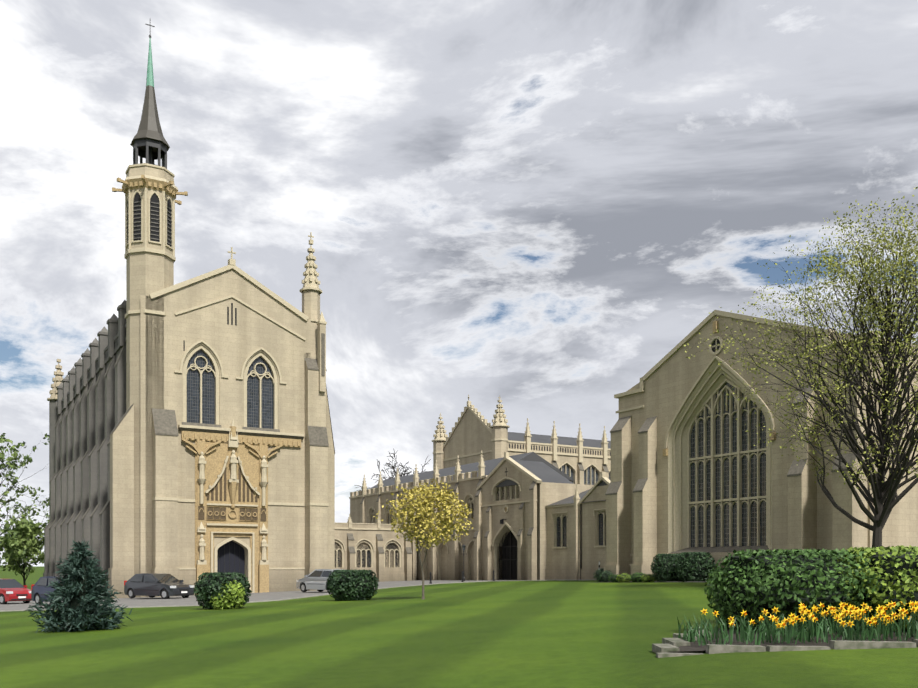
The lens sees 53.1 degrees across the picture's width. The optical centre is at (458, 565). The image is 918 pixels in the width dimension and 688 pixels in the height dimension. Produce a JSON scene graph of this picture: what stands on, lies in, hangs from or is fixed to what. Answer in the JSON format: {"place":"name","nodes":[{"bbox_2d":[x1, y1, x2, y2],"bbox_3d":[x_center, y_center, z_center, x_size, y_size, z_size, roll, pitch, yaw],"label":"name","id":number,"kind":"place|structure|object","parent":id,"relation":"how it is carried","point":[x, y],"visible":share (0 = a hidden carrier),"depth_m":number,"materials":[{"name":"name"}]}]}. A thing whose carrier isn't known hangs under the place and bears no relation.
{"place":"outdoors","nodes":[
{"label":"outdoors","id":0,"kind":"place"},
{"bbox_2d":[0,579,595,609],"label":"drive paving","id":1,"kind":"structure","parent":0,"point":[128,602],"depth_m":53.13,"materials":[{"name":"grey asphalt"}]},
{"bbox_2d":[0,579,31,603],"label":"red hatchback car","id":2,"kind":"object","parent":1,"relation":"on","point":[13,590],"visible":0.9,"depth_m":52.74,"materials":[{"name":"red paint"}]},
{"bbox_2d":[31,576,63,604],"bbox_3d":[-20.400,1.277,47.502,3.780,1.495,1.839,0,0,35],"label":"blue hatchback car","id":3,"kind":"object","parent":1,"relation":"on","point":[38,590],"visible":0.29,"depth_m":47.37,"materials":[{"name":"blue paint"}]},
{"bbox_2d":[124,573,193,598],"bbox_3d":[-17.985,1.201,55.037,4.380,1.515,1.976,0,0,32],"label":"grey hatchback car","id":4,"kind":"object","parent":1,"relation":"on","point":[162,585],"visible":1,"depth_m":54.38,"materials":[{"name":"grey paint"}]},
{"bbox_2d":[296,569,342,592],"bbox_3d":[-8.496,0.934,58.171,3.950,1.485,1.829,0,0,41],"label":"silver hatchback car","id":5,"kind":"object","parent":1,"relation":"on","point":[315,579],"visible":0.48,"depth_m":57.65,"materials":[{"name":"grey paint"}]},
{"bbox_2d":[429,570,494,583],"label":"bollards","id":6,"kind":"object","parent":1,"relation":"on","point":[430,582],"visible":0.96,"depth_m":79.16,"materials":[{"name":"black"}]},
{"bbox_2d":[462,544,465,580],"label":"lamp standard","id":7,"kind":"object","parent":1,"relation":"on","point":[463,546],"visible":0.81,"depth_m":86.73,"materials":[{"name":"black metal"}]},
{"bbox_2d":[0,566,917,687],"bbox_3d":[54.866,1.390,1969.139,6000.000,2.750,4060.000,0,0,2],"label":"ground","id":8,"kind":"structure","parent":0,"point":[551,634],"depth_m":14.98,"materials":[{"name":"green plant"}]},
{"bbox_2d":[0,511,47,587],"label":"tree","id":9,"kind":"object","parent":8,"relation":"on","point":[20,543],"visible":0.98,"depth_m":96.33,"materials":[{"name":"green plant"}]},
{"bbox_2d":[0,433,48,550],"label":"tree","id":10,"kind":"object","parent":8,"relation":"on","point":[8,463],"visible":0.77,"depth_m":111.08,"materials":[{"name":"green plant"}]},
{"bbox_2d":[25,540,132,632],"bbox_3d":[-9.879,0.602,24.154,2.443,2.603,2.406,0,0,18],"label":"young conifer","id":11,"kind":"object","parent":8,"relation":"on","point":[81,592],"visible":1,"depth_m":23.85,"materials":[{"name":"green plant"}]},
{"bbox_2d":[43,24,335,597],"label":"chapel","id":12,"kind":"structure","parent":8,"relation":"on","point":[191,440],"depth_m":62.44,"materials":[{"name":"beige stone"}]},
{"bbox_2d":[193,572,251,609],"bbox_3d":[-9.318,1.078,36.192,2.228,1.724,2.270,0,0,2],"label":"round shrub","id":13,"kind":"object","parent":8,"relation":"on","point":[219,590],"visible":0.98,"depth_m":35.44,"materials":[{"name":"green plant"}]},
{"bbox_2d":[326,569,378,600],"bbox_3d":[-4.812,0.973,41.566,2.428,1.678,2.179,0,0,2],"label":"round shrub","id":14,"kind":"object","parent":8,"relation":"on","point":[348,585],"visible":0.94,"depth_m":40.92,"materials":[{"name":"green plant"}]},
{"bbox_2d":[0,580,706,611],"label":"kerb edging","id":15,"kind":"object","parent":8,"relation":"on","point":[330,594],"visible":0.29,"depth_m":47.71,"materials":[{"name":"stone"}]},
{"bbox_2d":[355,448,430,490],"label":"bare tree","id":16,"kind":"object","parent":8,"relation":"on","point":[394,471],"visible":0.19,"depth_m":149.99,"materials":[{"name":"brown plant"}]},
{"bbox_2d":[373,478,473,598],"bbox_3d":[-1.637,-1.121,39.714,4.211,5.359,3.140,0,0,-32],"label":"golden tree","id":17,"kind":"object","parent":8,"relation":"on","point":[425,506],"visible":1,"depth_m":39.59,"materials":[{"name":"yellow plant"}]},
{"bbox_2d":[431,395,610,484],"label":"range","id":18,"kind":"structure","parent":8,"relation":"on","point":[579,459],"depth_m":121.94,"materials":[{"name":"beige stone"}]},
{"bbox_2d":[593,568,603,581],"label":"shrub","id":19,"kind":"object","parent":8,"relation":"on","point":[597,572],"visible":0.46,"depth_m":64.90,"materials":[{"name":"green plant"}]},
{"bbox_2d":[599,570,612,581],"bbox_3d":[10.249,0.760,63.545,1.124,0.980,1.144,0,0,2],"label":"shrub","id":20,"kind":"object","parent":8,"relation":"on","point":[604,576],"visible":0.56,"depth_m":63.27,"materials":[{"name":"green plant"}]},
{"bbox_2d":[335,310,917,581],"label":"church","id":21,"kind":"structure","parent":8,"relation":"on","point":[694,468],"depth_m":60.60,"materials":[{"name":"beige stone"}]},
{"bbox_2d":[710,568,739,629],"bbox_3d":[4.190,0.537,13.484,0.962,1.151,1.132,0,0,2],"label":"hedge","id":22,"kind":"object","parent":8,"relation":"on","point":[725,613],"visible":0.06,"depth_m":13.37,"materials":[{"name":"green plant"}]},
{"bbox_2d":[652,623,917,657],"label":"bed edging stones","id":23,"kind":"object","parent":8,"relation":"on","point":[675,645],"visible":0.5,"depth_m":10.26,"materials":[{"name":"stone"}]},
{"bbox_2d":[704,548,882,632],"bbox_3d":[4.767,0.450,13.060,2.478,1.397,2.722,0,0,2],"label":"hedge","id":24,"kind":"object","parent":8,"relation":"on","point":[786,582],"visible":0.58,"depth_m":12.26,"materials":[{"name":"green plant"}]},
{"bbox_2d":[677,600,917,645],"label":"daffodils","id":25,"kind":"object","parent":8,"relation":"on","point":[846,630],"visible":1,"depth_m":10.88,"materials":[{"name":"yellow plant"}]},
{"bbox_2d":[677,187,917,547],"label":"spring tree","id":26,"kind":"object","parent":8,"relation":"on","point":[885,499],"visible":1,"depth_m":39.25,"materials":[{"name":"green plant"}]},
{"bbox_2d":[836,545,917,631],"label":"hedge","id":27,"kind":"object","parent":8,"relation":"on","point":[895,568],"visible":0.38,"depth_m":12.00,"materials":[{"name":"green plant"}]},
{"bbox_2d":[0,0,917,565],"label":"sky","id":28,"kind":"structure","parent":0,"point":[529,204],"materials":[{"name":"grey"}]},
{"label":"bed soil","id":29,"kind":"object","parent":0,"visible":0},
{"bbox_2d":[608,574,617,581],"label":"shrub","id":30,"kind":"object","parent":29,"relation":"on","point":[612,577],"visible":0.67,"depth_m":62.08,"materials":[{"name":"green plant"}]},
{"bbox_2d":[616,573,631,581],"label":"shrub","id":31,"kind":"object","parent":29,"relation":"on","point":[623,577],"visible":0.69,"depth_m":61.08,"materials":[{"name":"green plant"}]},
{"bbox_2d":[629,572,644,581],"bbox_3d":[11.811,0.784,60.270,1.268,0.776,1.249,0,0,2],"label":"shrub","id":32,"kind":"object","parent":29,"relation":"on","point":[635,577],"visible":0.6,"depth_m":59.98,"materials":[{"name":"green plant"}]},
{"bbox_2d":[641,574,656,581],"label":"shrub","id":33,"kind":"object","parent":29,"relation":"on","point":[648,578],"visible":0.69,"depth_m":58.95,"materials":[{"name":"green plant"}]},
{"bbox_2d":[650,553,681,581],"bbox_3d":[13.419,0.276,58.517,2.426,2.178,1.891,0,0,2],"label":"box hedge","id":34,"kind":"object","parent":29,"relation":"on","point":[663,569],"visible":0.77,"depth_m":57.96,"materials":[{"name":"green plant"}]},
{"bbox_2d":[674,551,715,581],"bbox_3d":[14.546,0.203,56.627,2.551,2.207,1.867,0,0,2],"label":"box hedge","id":35,"kind":"object","parent":29,"relation":"on","point":[694,566],"visible":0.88,"depth_m":56.08,"materials":[{"name":"green plant"}]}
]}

